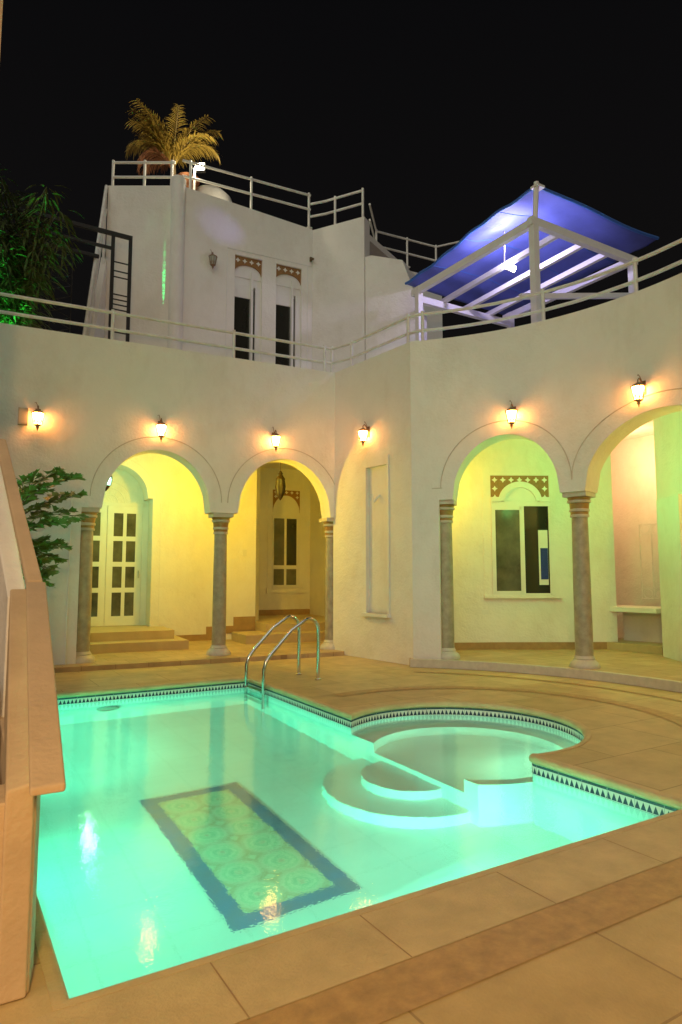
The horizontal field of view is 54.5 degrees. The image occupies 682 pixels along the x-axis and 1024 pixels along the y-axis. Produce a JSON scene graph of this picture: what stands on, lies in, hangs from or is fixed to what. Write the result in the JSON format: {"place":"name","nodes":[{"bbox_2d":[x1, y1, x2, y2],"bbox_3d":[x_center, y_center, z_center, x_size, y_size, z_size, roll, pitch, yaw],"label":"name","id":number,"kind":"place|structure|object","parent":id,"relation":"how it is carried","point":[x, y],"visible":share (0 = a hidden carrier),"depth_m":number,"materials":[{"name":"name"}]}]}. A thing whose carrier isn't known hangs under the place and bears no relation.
{"place":"outdoors","nodes":[
{"label":"outdoors","id":0,"kind":"place"},
{"bbox_2d":[0,0,2,48],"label":"side house","id":1,"kind":"structure","parent":0,"point":[1,5],"depth_m":5.63,"materials":[{"name":"paint"}]},
{"bbox_2d":[0,655,681,1023],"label":"pool deck","id":2,"kind":"structure","parent":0,"point":[626,971],"depth_m":4.93,"materials":[{"name":"stone"}]},
{"bbox_2d":[0,439,65,1004],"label":"stair parapet","id":3,"kind":"structure","parent":2,"relation":"on","point":[32,771],"depth_m":2.59,"materials":[{"name":"paint"}]},
{"bbox_2d":[0,323,343,672],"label":"arcade building","id":4,"kind":"structure","parent":2,"relation":"on","point":[192,539],"depth_m":12.09,"materials":[{"name":"white paint"}]},
{"bbox_2d":[18,407,27,425],"bbox_3d":[-4.958,-1.491,10.319,0.140,0.260,0.097,3,-6,-26],"label":"junction box","id":5,"kind":"object","parent":4,"relation":"attached to","point":[22,416],"visible":1,"depth_m":10.28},
{"bbox_2d":[31,402,44,430],"bbox_3d":[-4.750,-1.502,10.357,0.223,0.473,0.188,-5,-7,41],"label":"wall lantern","id":6,"kind":"object","parent":4,"relation":"attached to","point":[38,414],"depth_m":10.30,"materials":[{"name":"white glass"}]},
{"bbox_2d":[91,502,148,626],"bbox_3d":[-4.881,1.085,13.876,1.588,2.588,0.097,3,-6,-26],"label":"door","id":7,"kind":"structure","parent":4,"relation":"in","point":[125,527],"depth_m":14.00,"materials":[{"name":"white paint"}]},
{"bbox_2d":[155,416,167,440],"bbox_3d":[-3.046,-1.421,11.194,0.223,0.473,0.188,-5,-7,41],"label":"wall lantern","id":8,"kind":"object","parent":4,"relation":"attached to","point":[161,426],"depth_m":11.13,"materials":[{"name":"white glass"}]},
{"bbox_2d":[0,292,330,370],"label":"terrace railing","id":9,"kind":"object","parent":4,"relation":"on","point":[112,329],"visible":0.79,"depth_m":11.54,"materials":[{"name":"metal"}]},
{"bbox_2d":[271,427,280,450],"bbox_3d":[-1.199,-1.334,12.102,0.223,0.473,0.188,-5,-7,41],"label":"wall lantern","id":10,"kind":"object","parent":4,"relation":"attached to","point":[276,438],"depth_m":12.04,"materials":[{"name":"white glass"}]},
{"bbox_2d":[266,484,304,592],"bbox_3d":[-1.454,0.705,17.599,1.100,2.880,0.050,3,-6,-26],"label":"window","id":11,"kind":"structure","parent":4,"relation":"in","point":[285,540],"depth_m":17.57,"materials":[{"name":"white paint"}]},
{"bbox_2d":[260,420,653,469],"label":"ceiling","id":12,"kind":"structure","parent":4,"relation":"on","point":[646,429],"depth_m":13.53,"materials":[{"name":"white paint"}]},
{"bbox_2d":[0,202,132,341],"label":"metal pergola","id":13,"kind":"object","parent":12,"relation":"on","point":[113,234],"visible":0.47,"depth_m":12.82,"materials":[{"name":"metal"}]},
{"bbox_2d":[82,185,107,337],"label":"wall","id":14,"kind":"structure","parent":12,"relation":"on","point":[97,293],"depth_m":13.77,"materials":[{"name":"white paint"}]},
{"bbox_2d":[105,476,112,490],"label":"hanging lantern","id":15,"kind":"object","parent":12,"relation":"hanging from","point":[109,484],"visible":0.22,"depth_m":12.19,"materials":[{"name":"white glass"}]},
{"bbox_2d":[104,175,426,372],"bbox_3d":[-2.067,-4.467,17.150,8.086,5.270,5.823,0,-5,-3],"label":"roof room","id":16,"kind":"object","parent":12,"relation":"on","point":[334,285],"visible":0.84,"depth_m":14.90,"materials":[{"name":"white paint"}]},
{"bbox_2d":[111,160,175,185],"bbox_3d":[-4.395,-7.380,14.634,1.466,0.830,0.165,0,-5,0],"label":"roof railing","id":17,"kind":"object","parent":16,"relation":"on","point":[144,177],"visible":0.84,"depth_m":14.64,"materials":[{"name":"metal"}]},
{"bbox_2d":[125,98,222,175],"bbox_3d":[-4.004,-7.972,15.675,2.282,2.869,2.054,3,-6,-31],"label":"palm tree","id":18,"kind":"object","parent":16,"relation":"on","point":[162,148],"visible":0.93,"depth_m":15.54,"materials":[{"name":"green plant"}]},
{"bbox_2d":[193,163,205,189],"bbox_3d":[-3.257,-7.309,15.170,0.250,1.450,0.172,0,-5,0],"label":"floodlight","id":19,"kind":"object","parent":16,"relation":"on","point":[197,169],"visible":0.51,"depth_m":15.20,"materials":[{"name":"paint"}]},
{"bbox_2d":[209,251,216,268],"bbox_3d":[-2.821,-5.575,14.592,0.188,0.473,0.223,0,-5,-4],"label":"wall lantern","id":20,"kind":"object","parent":16,"relation":"attached to","point":[212,258],"depth_m":14.52,"materials":[{"name":"brown metal"}]},
{"bbox_2d":[182,159,311,228],"bbox_3d":[-2.119,-7.301,15.362,3.125,1.010,0.130,3,-6,-26],"label":"roof railing","id":21,"kind":"object","parent":16,"relation":"on","point":[191,178],"visible":0.91,"depth_m":15.35,"materials":[{"name":"metal"}]},
{"bbox_2d":[234,255,261,361],"bbox_3d":[-2.142,-3.935,15.000,0.650,3.760,0.130,3,-6,-26],"label":"door","id":22,"kind":"structure","parent":16,"relation":"in","point":[248,272],"depth_m":15.07,"materials":[{"name":"white paint"}]},
{"bbox_2d":[275,264,300,367],"bbox_3d":[-1.258,-3.893,15.434,0.640,3.760,0.130,3,-6,-26],"label":"door","id":23,"kind":"structure","parent":16,"relation":"in","point":[288,279],"depth_m":15.51,"materials":[{"name":"white paint"}]},
{"bbox_2d":[310,188,363,223],"bbox_3d":[-0.069,-7.093,15.740,1.463,0.910,0.165,-3,-6,27],"label":"roof railing","id":24,"kind":"object","parent":16,"relation":"on","point":[335,210],"visible":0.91,"depth_m":15.73,"materials":[{"name":"metal"}]},
{"bbox_3d":[-3.382,-6.891,16.170,1.650,0.810,1.300,3,-6,-31],"label":"roof plinth","id":25,"kind":"object","parent":16,"relation":"on","visible":0},
{"bbox_2d":[177,172,198,190],"bbox_3d":[-3.632,-7.637,15.678,0.540,0.540,0.540,3,-6,-31],"label":"plant pot","id":26,"kind":"object","parent":25,"relation":"on","point":[187,180],"visible":0.26,"depth_m":15.48,"materials":[{"name":"ceramic"}]},
{"bbox_2d":[197,185,231,201],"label":"roof dome","id":27,"kind":"structure","parent":25,"relation":"on","point":[215,191],"depth_m":15.79,"materials":[{"name":"white paint"}]},
{"bbox_2d":[275,463,285,499],"bbox_3d":[-1.259,-0.888,13.775,0.214,1.300,0.215,1,-6,-9],"label":"hanging lantern","id":28,"kind":"object","parent":12,"relation":"hanging from","point":[280,486],"visible":0.94,"depth_m":13.68,"materials":[{"name":"brown metal"}]},
{"bbox_2d":[405,181,658,340],"bbox_3d":[3.820,-3.876,13.647,3.652,3.425,3.780,3,-6,-31],"label":"canopy tent","id":29,"kind":"object","parent":12,"relation":"on","point":[548,239],"visible":0.95,"depth_m":13.10,"materials":[{"name":"blue fabric"}]},
{"bbox_2d":[502,231,515,272],"bbox_3d":[3.208,-4.984,12.687,0.346,0.754,0.130,3,-6,-31],"label":"tent lamp","id":30,"kind":"object","parent":29,"relation":"hanging from","point":[505,266],"visible":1,"depth_m":12.61,"materials":[{"name":"white paint"}]},
{"bbox_3d":[-5.868,-2.604,11.597,0.900,0.500,0.900,3,-6,-31],"label":"planter","id":31,"kind":"object","parent":12,"relation":"on","visible":0},
{"bbox_2d":[0,169,82,329],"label":"bamboo plant","id":32,"kind":"object","parent":31,"relation":"in","point":[24,275],"visible":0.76,"depth_m":11.70,"materials":[{"name":"green plant"}]},
{"bbox_2d":[244,615,320,696],"bbox_3d":[-0.825,2.359,9.273,0.920,1.775,0.670,3,-6,-31],"label":"pool ladder","id":33,"kind":"object","parent":2,"relation":"on","point":[297,626],"visible":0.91,"depth_m":9.28,"materials":[{"name":"metal"}]},
{"bbox_2d":[17,814,681,1023],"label":"paving","id":34,"kind":"structure","parent":2,"relation":"on","point":[266,978],"depth_m":2.63,"materials":[{"name":"stone"}]},
{"bbox_2d":[210,838,663,1017],"bbox_3d":[1.675,1.799,3.587,4.856,0.001,0.366,3,-6,-31],"label":"paving joint","id":35,"kind":"object","parent":34,"relation":"on","point":[238,1002],"visible":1,"depth_m":2.60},
{"bbox_2d":[35,676,681,1011],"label":"swimming pool","id":36,"kind":"structure","parent":2,"relation":"in","point":[575,777],"depth_m":5.04,"materials":[{"name":"stone"}]},
{"bbox_2d":[37,688,657,998],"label":"water","id":37,"kind":"structure","parent":36,"relation":"in","point":[176,829],"depth_m":4.37,"materials":[{"name":"teal liquid"}]},
{"bbox_2d":[333,342,412,664],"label":"niche wall","id":38,"kind":"structure","parent":2,"relation":"on","point":[372,579],"depth_m":11.73,"materials":[{"name":"white paint"}]},
{"bbox_2d":[357,421,369,445],"bbox_3d":[0.411,-1.407,11.867,0.223,0.473,0.188,1,-6,-14],"label":"wall lantern","id":39,"kind":"object","parent":38,"relation":"attached to","point":[363,434],"depth_m":11.82,"materials":[{"name":"white glass"}]},
{"bbox_2d":[330,314,409,371],"bbox_3d":[0.519,-2.994,12.236,0.216,0.680,2.236,5,-7,-40],"label":"terrace railing","id":40,"kind":"object","parent":38,"relation":"on","point":[352,342],"visible":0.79,"depth_m":12.26,"materials":[{"name":"metal"}]},
{"bbox_2d":[237,857,681,1023],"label":"paving band","id":41,"kind":"object","parent":2,"relation":"on","point":[384,994],"visible":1,"depth_m":2.52,"materials":[{"name":"beige stone"}]},
{"bbox_2d":[331,686,681,725],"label":"curved paving band","id":42,"kind":"object","parent":2,"relation":"on","point":[673,718],"visible":1,"depth_m":8.17,"materials":[{"name":"beige stone"}]},
{"bbox_2d":[409,273,681,692],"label":"curved arcade","id":43,"kind":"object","parent":2,"relation":"on","point":[525,547],"visible":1,"depth_m":10.81,"materials":[{"name":"white paint"}]},
{"bbox_2d":[505,400,517,428],"bbox_3d":[2.652,-1.526,10.312,0.188,0.473,0.223,-1,-6,10],"label":"wall lantern","id":44,"kind":"object","parent":43,"relation":"attached to","point":[511,413],"depth_m":10.24,"materials":[{"name":"white glass"}]},
{"bbox_2d":[482,467,561,597],"bbox_3d":[3.306,0.366,12.130,1.420,2.410,0.078,0,-5,-1],"label":"window","id":45,"kind":"structure","parent":43,"relation":"in","point":[521,549],"depth_m":12.13,"materials":[{"name":"white paint"}]},
{"bbox_2d":[408,238,681,339],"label":"terrace railing","id":46,"kind":"object","parent":43,"relation":"on","point":[543,292],"visible":0.86,"depth_m":10.28,"materials":[{"name":"metal"}]},
{"bbox_2d":[609,605,662,642],"bbox_3d":[5.355,2.054,12.134,0.900,0.630,1.380,3,-6,-31],"label":"stone bench","id":47,"kind":"object","parent":43,"relation":"on","point":[642,623],"visible":0.68,"depth_m":12.06,"materials":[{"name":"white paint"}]},
{"bbox_2d":[630,375,645,406],"bbox_3d":[4.043,-1.655,8.967,0.223,0.473,0.188,1,-6,-11],"label":"wall lantern","id":48,"kind":"object","parent":43,"relation":"attached to","point":[638,389],"depth_m":8.91,"materials":[{"name":"white glass"}]},
{"bbox_2d":[639,523,660,599],"bbox_3d":[6.101,0.945,12.720,0.677,1.466,0.020,-5,-8,43],"label":"window grille","id":49,"kind":"object","parent":43,"relation":"attached to","point":[650,529],"depth_m":12.84,"materials":[{"name":"paint"}]},
{"bbox_2d":[414,671,681,701],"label":"paving band","id":50,"kind":"object","parent":2,"relation":"on","point":[564,682],"visible":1,"depth_m":8.92,"materials":[{"name":"beige stone"}]},
{"bbox_2d":[411,271,442,339],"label":"stair block","id":51,"kind":"structure","parent":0,"point":[434,321],"depth_m":19.11,"materials":[{"name":"white paint"}]},
{"bbox_2d":[369,203,458,268],"bbox_3d":[1.870,-7.318,18.218,3.346,0.990,1.099,3,-6,-31],"label":"roof railing","id":52,"kind":"object","parent":51,"relation":"on","point":[403,238],"visible":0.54,"depth_m":18.66,"materials":[{"name":"metal"}]},
{"bbox_3d":[-4.423,2.076,8.856,0.600,0.460,0.600,3,-6,-31],"label":"plant pot","id":53,"kind":"object","parent":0,"visible":0},
{"bbox_2d":[16,466,89,587],"bbox_3d":[-4.436,0.833,9.155,1.802,2.996,1.155,0,-5,3],"label":"fishtail palm","id":54,"kind":"object","parent":53,"relation":"in","point":[42,544],"visible":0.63,"depth_m":9.12,"materials":[{"name":"green plant"}]}
]}

